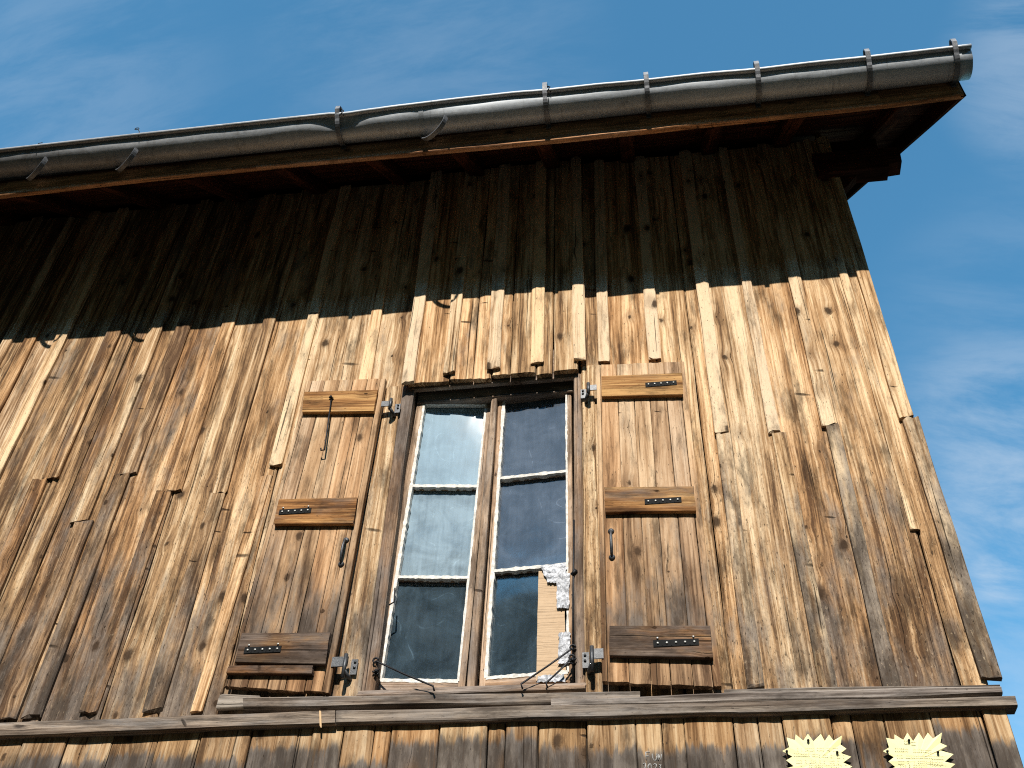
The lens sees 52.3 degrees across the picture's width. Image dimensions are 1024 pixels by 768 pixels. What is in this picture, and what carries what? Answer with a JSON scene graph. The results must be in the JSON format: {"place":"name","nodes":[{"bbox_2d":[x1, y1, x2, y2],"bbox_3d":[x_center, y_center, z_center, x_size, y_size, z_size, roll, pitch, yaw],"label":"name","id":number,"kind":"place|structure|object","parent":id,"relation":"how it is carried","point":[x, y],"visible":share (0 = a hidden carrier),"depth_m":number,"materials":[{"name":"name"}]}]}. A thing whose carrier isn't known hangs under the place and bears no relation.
{"place":"outdoors","nodes":[
{"label":"outdoors","id":0,"kind":"place"},
{"bbox_2d":[0,0,1023,766],"label":"sky","id":1,"kind":"structure","parent":0,"point":[942,238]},
{"label":"ground","id":2,"kind":"structure","parent":0,"visible":0},
{"bbox_2d":[0,38,1023,767],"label":"wooden barn","id":3,"kind":"structure","parent":2,"relation":"on","point":[356,428],"depth_m":4.50,"materials":[{"name":"brown wood"}]},
{"bbox_2d":[319,711,321,727],"bbox_3d":[-0.659,1.151,3.582,0.018,0.062,0.008,-4,-44,7],"label":"wood sliver","id":4,"kind":"object","parent":3,"relation":"hanging from","point":[320,719],"visible":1,"depth_m":3.58,"materials":[{"name":"beige wood"}]},
{"bbox_2d":[356,350,585,695],"bbox_3d":[-0.112,0.509,4.223,0.816,1.708,0.193,-4,-44,7],"label":"window","id":5,"kind":"structure","parent":3,"relation":"in","point":[457,444],"depth_m":4.26,"materials":[{"name":"brown wood"}]},
{"bbox_2d":[536,563,570,682],"bbox_3d":[0.154,0.870,3.828,0.125,0.500,0.017,-4,-44,7],"label":"cardboard sheet","id":6,"kind":"object","parent":5,"relation":"attached to","point":[553,640],"visible":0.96,"depth_m":3.83,"materials":[{"name":"cardboard"}]},
{"bbox_2d":[783,734,851,767],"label":"star sign","id":7,"kind":"object","parent":3,"relation":"attached to","point":[809,752],"visible":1,"depth_m":3.28,"materials":[{"name":"yellow paper"}]},
{"bbox_2d":[883,733,954,767],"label":"star sign","id":8,"kind":"object","parent":3,"relation":"attached to","point":[907,751],"visible":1,"depth_m":3.23,"materials":[{"name":"yellow paper"}]}
]}

